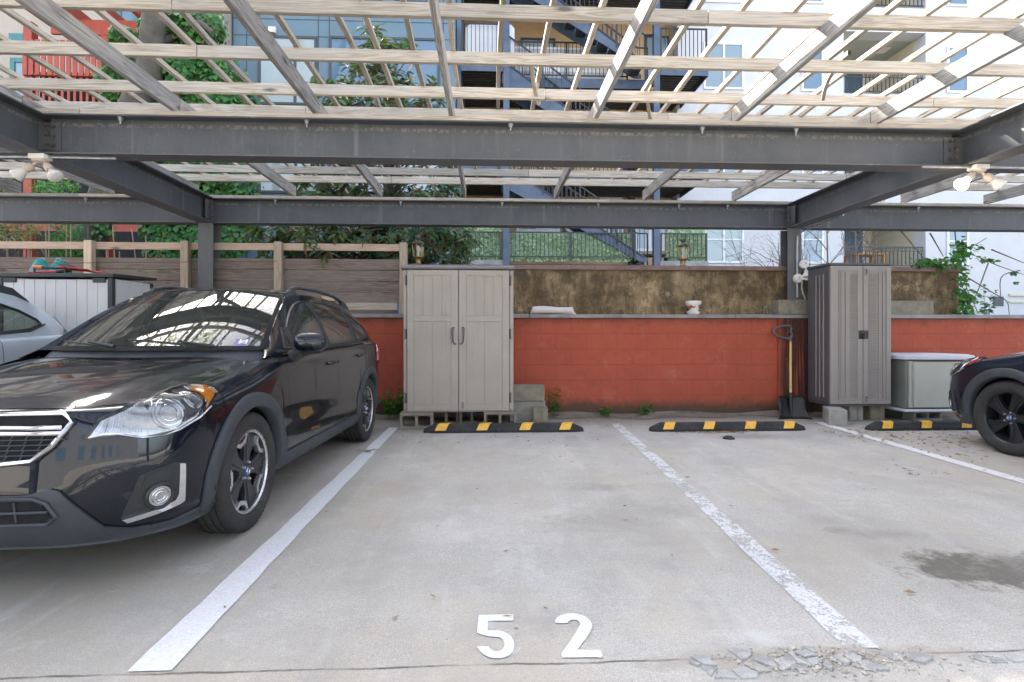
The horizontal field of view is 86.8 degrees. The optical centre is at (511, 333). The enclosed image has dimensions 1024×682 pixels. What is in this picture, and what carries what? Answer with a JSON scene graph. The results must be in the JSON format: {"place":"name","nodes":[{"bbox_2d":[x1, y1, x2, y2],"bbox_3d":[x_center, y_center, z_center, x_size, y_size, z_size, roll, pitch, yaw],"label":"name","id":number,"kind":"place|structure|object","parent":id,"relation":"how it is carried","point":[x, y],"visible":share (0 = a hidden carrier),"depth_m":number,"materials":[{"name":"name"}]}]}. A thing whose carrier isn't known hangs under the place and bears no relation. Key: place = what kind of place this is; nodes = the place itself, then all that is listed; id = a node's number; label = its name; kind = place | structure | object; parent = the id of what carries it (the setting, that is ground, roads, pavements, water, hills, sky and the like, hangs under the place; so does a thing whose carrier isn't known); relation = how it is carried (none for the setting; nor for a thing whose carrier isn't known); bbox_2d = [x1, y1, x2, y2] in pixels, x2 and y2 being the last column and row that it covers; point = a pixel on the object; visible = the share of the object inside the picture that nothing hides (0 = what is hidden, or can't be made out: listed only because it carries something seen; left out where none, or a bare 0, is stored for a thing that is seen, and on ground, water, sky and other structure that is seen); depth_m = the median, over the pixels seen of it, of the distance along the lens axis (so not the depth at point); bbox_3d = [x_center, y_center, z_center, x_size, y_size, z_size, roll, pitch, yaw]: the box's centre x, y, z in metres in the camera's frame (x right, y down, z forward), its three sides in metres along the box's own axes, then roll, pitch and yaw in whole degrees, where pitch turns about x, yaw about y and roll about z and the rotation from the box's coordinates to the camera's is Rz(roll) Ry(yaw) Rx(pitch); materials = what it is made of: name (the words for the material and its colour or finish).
{"place":"outdoors","nodes":[
{"label":"outdoors","id":0,"kind":"place"},
{"bbox_2d":[0,9,232,96],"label":"beige house","id":1,"kind":"structure","parent":0,"point":[11,28],"depth_m":14.05,"materials":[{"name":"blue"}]},
{"bbox_2d":[10,57,22,95],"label":"window","id":2,"kind":"structure","parent":1,"relation":"in","point":[15,63],"depth_m":13.99,"materials":[{"name":"blue"}]},
{"bbox_2d":[116,11,137,20],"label":"window","id":3,"kind":"structure","parent":1,"relation":"in","point":[128,16],"depth_m":14.14,"materials":[{"name":"blue"}]},
{"bbox_2d":[0,9,236,280],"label":"red deck","id":4,"kind":"structure","parent":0,"point":[31,69],"depth_m":12.20,"materials":[{"name":"wood"}]},
{"bbox_2d":[233,0,456,313],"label":"blue building","id":5,"kind":"structure","parent":0,"point":[316,32],"depth_m":14.78,"materials":[{"name":"grey"}]},
{"bbox_2d":[258,35,316,105],"bbox_3d":[-6.098,-7.160,14.715,1.575,1.878,0.047,0,0,-3],"label":"window","id":6,"kind":"structure","parent":5,"relation":"in","point":[267,71],"depth_m":14.71,"materials":[{"name":"grey"}]},
{"bbox_2d":[258,163,318,193],"bbox_3d":[-6.080,-4.539,14.715,1.611,1.435,0.047,0,0,-3],"label":"window","id":7,"kind":"structure","parent":5,"relation":"in","point":[270,187],"depth_m":14.70,"materials":[{"name":"grey"}]},
{"bbox_2d":[329,35,439,106],"bbox_3d":[-3.490,-7.183,14.832,3.011,1.888,0.047,0,0,-3],"label":"window","id":8,"kind":"structure","parent":5,"relation":"in","point":[334,41],"depth_m":14.85,"materials":[{"name":"blue"}]},
{"bbox_2d":[329,164,440,194],"bbox_3d":[-3.472,-4.560,14.833,3.048,1.453,0.047,0,0,-3],"label":"window","id":9,"kind":"structure","parent":5,"relation":"in","point":[432,166],"depth_m":14.87,"materials":[{"name":"grey"}]},
{"bbox_2d":[0,415,1023,681],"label":"ground","id":10,"kind":"structure","parent":0,"point":[660,577],"depth_m":2.65,"materials":[{"name":"concrete"}]},
{"bbox_2d":[0,284,66,363],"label":"parked car","id":11,"kind":"object","parent":10,"relation":"on","point":[16,344],"visible":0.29,"depth_m":4.96,"materials":[{"name":"silver metal"}]},
{"bbox_2d":[0,273,156,333],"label":"storage box","id":12,"kind":"object","parent":10,"relation":"on","point":[67,302],"visible":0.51,"depth_m":5.79,"materials":[{"name":"plastic"}]},
{"bbox_2d":[29,258,48,270],"bbox_3d":[-5.299,-0.765,6.088,0.240,0.190,0.200,0,0,-3],"label":"canvas bag","id":13,"kind":"object","parent":12,"relation":"on","point":[41,261],"visible":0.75,"depth_m":6.05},
{"bbox_2d":[32,263,78,272],"bbox_3d":[-4.938,-0.717,5.864,0.467,0.107,0.180,0,0,-3],"label":"snow brush","id":14,"kind":"object","parent":12,"relation":"on","point":[35,267],"visible":0.88,"depth_m":5.85,"materials":[{"name":"red plastic"}]},
{"bbox_2d":[49,258,71,272],"bbox_3d":[-5.121,-0.766,6.136,0.240,0.189,0.200,0,0,-3],"label":"canvas bag","id":15,"kind":"object","parent":12,"relation":"on","point":[58,260],"visible":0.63,"depth_m":6.10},
{"bbox_2d":[28,266,105,272],"bbox_3d":[-4.911,-0.693,5.926,0.721,0.066,0.280,0,0,-3],"label":"snow shovel","id":16,"kind":"object","parent":12,"relation":"on","point":[61,270],"visible":0.88,"depth_m":5.91,"materials":[{"name":"red plastic"}]},
{"bbox_2d":[0,286,378,549],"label":"parked car","id":17,"kind":"object","parent":10,"relation":"on","point":[164,408],"visible":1,"depth_m":2.92,"materials":[{"name":"black paint"}]},
{"bbox_2d":[128,427,397,670],"bbox_3d":[-1.333,1.136,4.209,0.151,0.001,4.770,0,0,-3],"label":"road marking","id":18,"kind":"object","parent":10,"relation":"on","point":[171,649],"visible":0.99,"depth_m":2.45,"materials":[{"name":"white paint"}]},
{"bbox_2d":[400,412,433,428],"bbox_3d":[-1.154,1.045,6.580,0.395,0.190,0.190,0,0,-4],"label":"concrete block","id":19,"kind":"object","parent":10,"relation":"on","point":[416,425],"depth_m":6.49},
{"bbox_2d":[400,265,514,411],"bbox_3d":[-0.675,0.048,6.967,1.386,1.801,0.859,0,0,-3],"label":"storage cabinet","id":20,"kind":"object","parent":19,"relation":"on","point":[458,338],"visible":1,"depth_m":6.59,"materials":[{"name":"beige plastic"}]},
{"bbox_2d":[434,412,461,423],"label":"concrete block","id":21,"kind":"object","parent":10,"relation":"on","point":[446,420],"depth_m":6.78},
{"bbox_2d":[456,412,487,422],"bbox_3d":[-0.509,1.045,6.939,0.395,0.190,0.190,0,0,-1],"label":"concrete block","id":22,"kind":"object","parent":10,"relation":"on","point":[472,420],"depth_m":6.85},
{"bbox_2d":[477,614,513,657],"bbox_3d":[-0.060,1.136,2.046,0.145,0.001,0.296,0,0,-3],"label":"stall number","id":23,"kind":"object","parent":10,"relation":"on","point":[507,638],"visible":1,"depth_m":2.05,"materials":[{"name":"white paint"}]},
{"bbox_2d":[484,410,515,422],"bbox_3d":[-0.149,1.045,6.695,0.395,0.190,0.190,0,0,-2],"label":"concrete block","id":24,"kind":"object","parent":10,"relation":"on","point":[499,414],"depth_m":6.60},
{"bbox_2d":[423,422,583,432],"bbox_3d":[-0.094,1.090,6.326,1.860,0.100,0.152,0,0,-3],"label":"wheel stop","id":25,"kind":"object","parent":10,"relation":"on","point":[524,427],"visible":1,"depth_m":6.27,"materials":[{"name":"black rubber"}]},
{"bbox_2d":[0,0,1023,299],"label":"pergola","id":26,"kind":"object","parent":10,"relation":"on","point":[880,152],"visible":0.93,"depth_m":4.76,"materials":[{"name":"paint"}]},
{"bbox_2d":[0,153,116,181],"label":"twin spotlight","id":27,"kind":"object","parent":26,"relation":"attached to","point":[53,174],"visible":1,"depth_m":4.49,"materials":[{"name":"white plastic"}]},
{"bbox_2d":[793,214,843,299],"bbox_3d":[4.104,-0.994,7.230,0.229,1.017,0.898,0,0,-3],"label":"wall spotlight","id":28,"kind":"object","parent":26,"relation":"attached to","point":[797,277],"depth_m":7.62,"materials":[{"name":"white plastic"}]},
{"bbox_2d":[921,164,1023,190],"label":"twin spotlight","id":29,"kind":"object","parent":26,"relation":"attached to","point":[962,184],"visible":1,"depth_m":4.78,"materials":[{"name":"white plastic"}]},
{"bbox_2d":[509,400,544,421],"bbox_3d":[0.199,1.004,7.131,0.460,0.272,0.190,0,0,-4],"label":"concrete block","id":30,"kind":"object","parent":10,"relation":"on","point":[524,411],"depth_m":7.03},
{"bbox_2d":[513,384,544,400],"bbox_3d":[0.219,0.765,7.092,0.400,0.200,0.190,0,0,-2],"label":"concrete block","id":31,"kind":"object","parent":30,"relation":"on","point":[528,392],"depth_m":7.00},
{"bbox_2d":[533,406,547,421],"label":"concrete block","id":32,"kind":"object","parent":10,"relation":"on","point":[540,413],"depth_m":6.80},
{"bbox_2d":[555,613,601,657],"bbox_3d":[0.244,1.136,2.051,0.148,0.001,0.307,0,0,-3],"label":"stall number","id":33,"kind":"object","parent":10,"relation":"on","point":[581,634],"visible":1,"depth_m":2.03,"materials":[{"name":"white paint"}]},
{"bbox_2d":[224,417,1012,618],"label":"leaf litter","id":34,"kind":"object","parent":10,"relation":"on","point":[911,591],"visible":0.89,"depth_m":5.79,"materials":[{"name":"brown plant"}]},
{"bbox_2d":[261,314,1023,414],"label":"retaining wall","id":35,"kind":"structure","parent":10,"relation":"on","point":[633,363],"depth_m":7.61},
{"bbox_2d":[0,240,407,313],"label":"timber fence","id":36,"kind":"object","parent":35,"relation":"on","point":[380,292],"visible":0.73,"depth_m":7.51,"materials":[{"name":"brown wood"}]},
{"bbox_2d":[530,306,575,313],"bbox_3d":[0.582,-0.333,7.609,0.645,0.125,0.128,0,0,-3],"label":"rolled cushion","id":37,"kind":"object","parent":35,"relation":"on","point":[549,310],"visible":0.93,"depth_m":7.56,"materials":[{"name":"fabric"}]},
{"bbox_2d":[685,301,700,313],"bbox_3d":[2.586,-0.374,7.724,0.220,0.190,0.220,0,0,-3],"label":"flower pot","id":38,"kind":"object","parent":35,"relation":"on","point":[693,307],"visible":0.94,"depth_m":7.65,"materials":[{"name":"white ceramic"}]},
{"bbox_2d":[771,300,807,313],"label":"concrete pier","id":39,"kind":"structure","parent":35,"relation":"on","point":[789,306],"depth_m":7.64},
{"bbox_2d":[891,301,933,314],"bbox_3d":[5.673,-0.379,7.888,0.800,0.200,0.190,0,0,-2],"label":"concrete block","id":40,"kind":"object","parent":35,"relation":"on","point":[912,307],"depth_m":7.79,"materials":[{"name":"concrete"}]},
{"bbox_2d":[375,409,955,420],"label":"dirt","id":41,"kind":"structure","parent":10,"relation":"on","point":[650,415],"depth_m":7.46,"materials":[{"name":"soil"}]},
{"bbox_2d":[378,383,404,417],"bbox_3d":[-1.609,0.885,7.184,0.480,0.473,0.234,0,0,-10],"label":"weed","id":42,"kind":"object","parent":41,"relation":"on","point":[388,410],"visible":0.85,"depth_m":7.18,"materials":[{"name":"green plant"}]},
{"bbox_2d":[547,387,561,415],"bbox_3d":[0.573,0.918,7.358,0.179,0.406,0.196,0,0,31],"label":"weed","id":43,"kind":"object","parent":41,"relation":"on","point":[555,404],"visible":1,"depth_m":7.37,"materials":[{"name":"green plant"}]},
{"bbox_2d":[638,402,652,414],"bbox_3d":[1.833,1.027,7.456,0.240,0.188,0.156,0,0,-3],"label":"weed","id":44,"kind":"object","parent":41,"relation":"on","point":[643,409],"visible":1,"depth_m":7.44,"materials":[{"name":"green plant"}]},
{"bbox_2d":[690,654,716,666],"bbox_3d":[0.667,1.137,1.888,0.085,0.010,0.051,0,0,15],"label":"paving fragment","id":45,"kind":"object","parent":10,"relation":"on","point":[705,660],"visible":0.98,"depth_m":1.89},
{"bbox_2d":[701,666,717,676],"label":"paving fragment","id":46,"kind":"object","parent":10,"relation":"on","point":[710,671],"visible":1,"depth_m":1.83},
{"bbox_2d":[714,669,735,679],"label":"paving fragment","id":47,"kind":"object","parent":10,"relation":"on","point":[723,674],"visible":1,"depth_m":1.80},
{"bbox_2d":[649,421,805,431],"bbox_3d":[2.548,1.090,6.410,1.860,0.100,0.152,0,0,-3],"label":"wheel stop","id":48,"kind":"object","parent":10,"relation":"on","point":[706,426],"visible":1,"depth_m":6.35,"materials":[{"name":"black rubber"}]},
{"bbox_2d":[728,647,752,660],"bbox_3d":[0.812,1.137,1.921,0.083,0.009,0.065,0,0,18],"label":"paving fragment","id":49,"kind":"object","parent":10,"relation":"on","point":[739,653],"visible":1,"depth_m":1.93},
{"bbox_2d":[612,424,877,647],"bbox_3d":[1.291,1.136,4.412,0.126,0.001,4.914,0,0,1],"label":"road marking","id":50,"kind":"object","parent":10,"relation":"on","point":[798,594],"visible":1,"depth_m":2.60,"materials":[{"name":"white paint"}]},
{"bbox_2d":[732,666,758,679],"bbox_3d":[0.785,1.136,1.817,0.075,0.011,0.061,0,0,-15],"label":"paving fragment","id":51,"kind":"object","parent":10,"relation":"on","point":[742,672],"visible":1,"depth_m":1.81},
{"bbox_2d":[744,661,767,671],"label":"paving fragment","id":52,"kind":"object","parent":10,"relation":"on","point":[757,668],"visible":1,"depth_m":1.85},
{"bbox_2d":[755,654,777,669],"bbox_3d":[0.887,1.135,1.879,0.079,0.012,0.051,0,0,42],"label":"paving fragment","id":53,"kind":"object","parent":10,"relation":"on","point":[761,659],"visible":1,"depth_m":1.87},
{"bbox_2d":[774,656,794,670],"bbox_3d":[0.945,1.137,1.875,0.065,0.008,0.090,0,0,-3],"label":"paving fragment","id":54,"kind":"object","parent":10,"relation":"on","point":[786,666],"visible":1,"depth_m":1.87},
{"bbox_2d":[772,325,812,418],"bbox_3d":[3.761,0.502,7.410,0.479,1.269,0.436,0,0,-3],"label":"snow shovel","id":55,"kind":"object","parent":10,"relation":"on","point":[791,406],"visible":1,"depth_m":7.33,"materials":[{"name":"black plastic"}]},
{"bbox_2d":[788,651,808,666],"bbox_3d":[0.995,1.136,1.890,0.029,0.012,0.083,0,0,-10],"label":"paving fragment","id":56,"kind":"object","parent":10,"relation":"on","point":[797,660],"visible":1,"depth_m":1.88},
{"bbox_2d":[796,649,815,658],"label":"paving fragment","id":57,"kind":"object","parent":10,"relation":"on","point":[805,653],"visible":1,"depth_m":1.92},
{"bbox_2d":[823,406,846,425],"bbox_3d":[4.102,1.041,6.888,0.200,0.198,0.390,0,0,19],"label":"concrete block","id":58,"kind":"object","parent":10,"relation":"on","point":[835,415],"depth_m":6.72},
{"bbox_2d":[833,654,850,665],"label":"paving fragment","id":59,"kind":"object","parent":10,"relation":"on","point":[842,659],"visible":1,"depth_m":1.88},
{"bbox_2d":[839,406,862,420],"bbox_3d":[4.522,1.042,7.330,0.190,0.196,0.380,0,0,-7],"label":"concrete block","id":60,"kind":"object","parent":10,"relation":"on","point":[854,412],"depth_m":7.15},
{"bbox_2d":[807,263,890,405],"bbox_3d":[4.523,0.006,7.273,0.833,1.865,0.554,0,0,-3],"label":"storage cabinet","id":61,"kind":"object","parent":60,"relation":"on","point":[849,334],"visible":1,"depth_m":7.04,"materials":[{"name":"grey plastic"}]},
{"bbox_2d":[843,653,860,663],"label":"paving fragment","id":62,"kind":"object","parent":10,"relation":"on","point":[852,657],"visible":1,"depth_m":1.90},
{"bbox_2d":[863,406,884,419],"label":"concrete block","id":63,"kind":"object","parent":10,"relation":"on","point":[873,412],"depth_m":7.18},
{"bbox_2d":[859,660,889,671],"bbox_3d":[1.238,1.136,1.855,0.086,0.010,0.056,0,0,-3],"label":"paving fragment","id":64,"kind":"object","parent":10,"relation":"on","point":[875,666],"visible":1,"depth_m":1.84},
{"bbox_2d":[877,650,903,660],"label":"paving fragment","id":65,"kind":"object","parent":10,"relation":"on","point":[891,655],"visible":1,"depth_m":1.91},
{"bbox_2d":[902,651,933,664],"bbox_3d":[1.430,1.135,1.897,0.088,0.012,0.066,0,0,13],"label":"paving fragment","id":66,"kind":"object","parent":10,"relation":"on","point":[922,658],"visible":1,"depth_m":1.90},
{"bbox_2d":[814,422,1023,482],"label":"road marking","id":67,"kind":"object","parent":10,"relation":"on","point":[990,471],"visible":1,"depth_m":5.06,"materials":[{"name":"white paint"}]},
{"bbox_2d":[865,420,976,430],"bbox_3d":[5.144,1.090,6.476,1.860,0.100,0.152,0,0,-3],"label":"wheel stop","id":68,"kind":"object","parent":10,"relation":"on","point":[923,425],"visible":0.61,"depth_m":6.40,"materials":[{"name":"black rubber"}]},
{"bbox_2d":[903,412,941,420],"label":"concrete block","id":69,"kind":"object","parent":10,"relation":"on","point":[929,416],"depth_m":7.14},
{"bbox_2d":[885,353,974,411],"bbox_3d":[5.512,0.629,7.325,1.045,0.742,0.832,0,0,-3],"label":"deck box","id":70,"kind":"object","parent":10,"relation":"on","point":[920,382],"visible":0.7,"depth_m":6.95,"materials":[{"name":"grey plastic"}]},
{"bbox_2d":[968,653,985,662],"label":"paving fragment","id":71,"kind":"object","parent":10,"relation":"on","point":[978,657],"visible":1,"depth_m":1.90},
{"bbox_2d":[948,352,1023,455],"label":"parked car","id":72,"kind":"object","parent":10,"relation":"on","point":[986,397],"visible":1,"depth_m":5.26,"materials":[{"name":"black paint"}]},
{"bbox_2d":[981,652,1001,658],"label":"paving fragment","id":73,"kind":"object","parent":10,"relation":"on","point":[993,655],"visible":1,"depth_m":1.91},
{"bbox_2d":[1004,652,1023,662],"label":"paving fragment","id":74,"kind":"object","parent":10,"relation":"on","point":[1013,658],"visible":1,"depth_m":1.90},
{"bbox_2d":[457,0,707,265],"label":"stair building","id":75,"kind":"structure","parent":0,"point":[654,40],"depth_m":15.82,"materials":[{"name":"beige paint"}]},
{"bbox_2d":[456,227,501,259],"bbox_3d":[-0.915,-2.541,15.106,1.322,1.082,0.097,0,0,-3],"label":"faux ivy screen","id":76,"kind":"object","parent":75,"relation":"attached to","point":[489,244],"visible":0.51,"depth_m":15.12,"materials":[{"name":"green plastic"}]},
{"bbox_2d":[466,24,513,51],"bbox_3d":[-0.611,-8.080,15.123,1.360,1.120,0.030,0,0,-3],"label":"privacy screen","id":77,"kind":"object","parent":75,"relation":"on","point":[489,38],"visible":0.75,"depth_m":15.10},
{"bbox_2d":[516,196,559,231],"bbox_3d":[0.854,-4.129,17.730,1.432,1.567,0.047,0,0,-3],"label":"window","id":78,"kind":"structure","parent":75,"relation":"in","point":[517,229],"depth_m":17.72,"materials":[{"name":"grey"}]},
{"bbox_2d":[521,37,555,46],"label":"window","id":79,"kind":"structure","parent":75,"relation":"in","point":[525,44],"depth_m":17.72,"materials":[{"name":"grey"}]},
{"bbox_2d":[512,46,622,78],"bbox_3d":[1.601,-8.045,16.103,3.411,0.930,0.030,0,0,-3],"label":"balcony railing","id":80,"kind":"object","parent":75,"relation":"attached to","point":[588,71],"visible":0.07,"depth_m":16.08,"materials":[{"name":"metal"}]},
{"bbox_2d":[509,233,631,262],"bbox_3d":[1.656,-2.414,15.219,3.490,0.836,0.101,0,0,-3],"label":"faux ivy screen","id":81,"kind":"object","parent":75,"relation":"attached to","point":[560,244],"visible":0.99,"depth_m":15.21,"materials":[{"name":"green plant"}]},
{"bbox_2d":[636,229,664,251],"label":"window","id":82,"kind":"structure","parent":75,"relation":"in","point":[649,232],"depth_m":17.89,"materials":[{"name":"white"}]},
{"bbox_2d":[645,36,668,79],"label":"window","id":83,"kind":"structure","parent":75,"relation":"in","point":[648,39],"depth_m":17.90,"materials":[{"name":"blue"}]},
{"bbox_2d":[666,229,707,260],"bbox_3d":[4.962,-2.526,15.369,1.192,1.022,0.098,0,0,-3],"label":"faux ivy screen","id":84,"kind":"object","parent":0,"point":[687,242],"visible":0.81,"depth_m":15.37,"materials":[{"name":"green plastic"}]},
{"bbox_2d":[701,639,988,681],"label":"gravel","id":85,"kind":"structure","parent":0,"point":[816,668],"depth_m":1.88,"materials":[{"name":"gravel"}]},
{"bbox_2d":[672,0,1023,314],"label":"white building","id":86,"kind":"structure","parent":0,"point":[898,248],"depth_m":17.81,"materials":[{"name":"paint"}]},
{"bbox_2d":[703,42,743,89],"bbox_3d":[6.839,-8.659,17.498,1.327,1.516,0.047,0,0,-3],"label":"window","id":87,"kind":"structure","parent":86,"relation":"in","point":[714,79],"depth_m":17.50,"materials":[{"name":"blue"}]},
{"bbox_2d":[705,0,742,2],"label":"window","id":88,"kind":"structure","parent":86,"relation":"in","point":[712,1],"depth_m":17.49,"materials":[{"name":"white"}]},
{"bbox_2d":[706,230,743,262],"bbox_3d":[6.839,-3.051,17.498,1.327,1.533,0.047,0,0,-3],"label":"window","id":89,"kind":"structure","parent":86,"relation":"in","point":[714,253],"depth_m":17.50,"materials":[{"name":"grey"}]},
{"bbox_2d":[801,50,823,91],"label":"window","id":90,"kind":"structure","parent":86,"relation":"in","point":[816,80],"depth_m":17.64,"materials":[{"name":"blue"}]},
{"bbox_2d":[801,230,823,263],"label":"window","id":91,"kind":"structure","parent":86,"relation":"in","point":[814,257],"depth_m":17.63,"materials":[{"name":"blue"}]},
{"bbox_2d":[844,231,863,262],"bbox_3d":[12.379,-3.185,20.233,1.600,2.000,0.075,0,0,-3],"label":"balcony door","id":92,"kind":"structure","parent":86,"relation":"in","point":[852,238],"depth_m":20.21,"materials":[{"name":"grey"}]},
{"bbox_2d":[844,74,863,93],"bbox_3d":[12.379,-8.869,20.233,1.600,2.000,0.075,0,0,-3],"label":"balcony door","id":93,"kind":"structure","parent":86,"relation":"in","point":[847,78],"depth_m":20.21,"materials":[{"name":"grey"}]},
{"bbox_2d":[844,253,886,262],"bbox_3d":[12.149,-2.460,18.664,1.100,0.550,0.700,0,0,-3],"label":"wooden table","id":94,"kind":"object","parent":86,"relation":"on","point":[871,257],"visible":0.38,"depth_m":18.53,"materials":[{"name":"orange wood"}]},
{"bbox_2d":[946,0,968,6],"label":"window","id":95,"kind":"structure","parent":86,"relation":"in","point":[954,3],"depth_m":17.85,"materials":[{"name":"white"}]},
{"bbox_2d":[946,46,968,92],"bbox_3d":[14.694,-8.713,17.851,0.746,1.535,0.047,0,0,-3],"label":"window","id":96,"kind":"structure","parent":86,"relation":"in","point":[961,86],"depth_m":17.86,"materials":[{"name":"blue"}]},
{"bbox_2d":[946,232,968,264],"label":"window","id":97,"kind":"structure","parent":86,"relation":"in","point":[950,237],"depth_m":17.85,"materials":[{"name":"blue"}]},
{"label":"terrace","id":98,"kind":"structure","parent":0,"visible":0},
{"bbox_2d":[0,179,47,268],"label":"bamboo clump","id":99,"kind":"object","parent":98,"relation":"on","point":[19,234],"visible":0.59,"depth_m":8.43,"materials":[{"name":"plant"}]},
{"bbox_2d":[27,179,88,257],"bbox_3d":[-7.133,-1.367,8.554,0.810,2.457,1.990,0,0,-41],"label":"leafy shrub","id":100,"kind":"object","parent":98,"relation":"on","point":[57,188],"visible":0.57,"depth_m":8.46,"materials":[{"name":"green plant"}]},
{"bbox_2d":[6,224,146,268],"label":"garden canes","id":101,"kind":"object","parent":98,"relation":"on","point":[70,241],"visible":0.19,"depth_m":7.91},
{"bbox_2d":[74,12,265,269],"bbox_3d":[-6.719,-8.564,9.381,9.346,15.090,7.402,0,0,-16],"label":"ivy clad tree","id":102,"kind":"object","parent":98,"relation":"on","point":[152,29],"visible":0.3,"depth_m":9.71,"materials":[{"name":"green plant"}]},
{"bbox_2d":[240,19,483,270],"bbox_3d":[-2.623,-2.761,8.928,4.339,5.249,3.194,0,0,-3],"label":"magnolia tree","id":103,"kind":"object","parent":98,"relation":"on","point":[437,241],"visible":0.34,"depth_m":8.48,"materials":[{"name":"green plant"}]},
{"bbox_2d":[408,264,962,314],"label":"garden wall","id":104,"kind":"structure","parent":98,"relation":"on","point":[638,289],"depth_m":7.77,"materials":[{"name":"concrete"}]},
{"bbox_2d":[411,234,424,263],"bbox_3d":[-1.338,-1.202,7.718,0.189,0.446,0.189,0,0,-23],"label":"lantern","id":105,"kind":"object","parent":104,"relation":"on","point":[417,243],"visible":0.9,"depth_m":7.69,"materials":[{"name":"gold metal"}]},
{"bbox_2d":[676,236,689,265],"bbox_3d":[2.488,-1.202,7.890,0.189,0.446,0.189,0,0,-23],"label":"lantern","id":106,"kind":"object","parent":104,"relation":"on","point":[682,245],"visible":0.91,"depth_m":7.86,"materials":[{"name":"gold metal"}]},
{"bbox_2d":[900,231,1023,314],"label":"climbing vine","id":107,"kind":"object","parent":104,"relation":"attached to","point":[964,297],"visible":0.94,"depth_m":7.97,"materials":[{"name":"green plant"}]},
{"bbox_2d":[711,230,827,265],"bbox_3d":[4.676,-1.140,10.032,1.833,2.221,2.163,0,0,44],"label":"bare shrub","id":108,"kind":"object","parent":98,"relation":"on","point":[739,257],"visible":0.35,"depth_m":9.96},
{"bbox_2d":[754,172,891,265],"bbox_3d":[5.894,-1.613,9.989,2.812,3.107,2.404,0,0,-3],"label":"bare shrub","id":109,"kind":"object","parent":98,"relation":"on","point":[856,253],"visible":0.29,"depth_m":9.99,"materials":[{"name":"plant"}]},
{"bbox_2d":[978,284,996,314],"bbox_3d":[7.266,-0.463,8.274,0.235,0.628,0.290,0,0,31],"label":"weed","id":110,"kind":"object","parent":98,"relation":"on","point":[985,307],"visible":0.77,"depth_m":8.25,"materials":[{"name":"green plant"}]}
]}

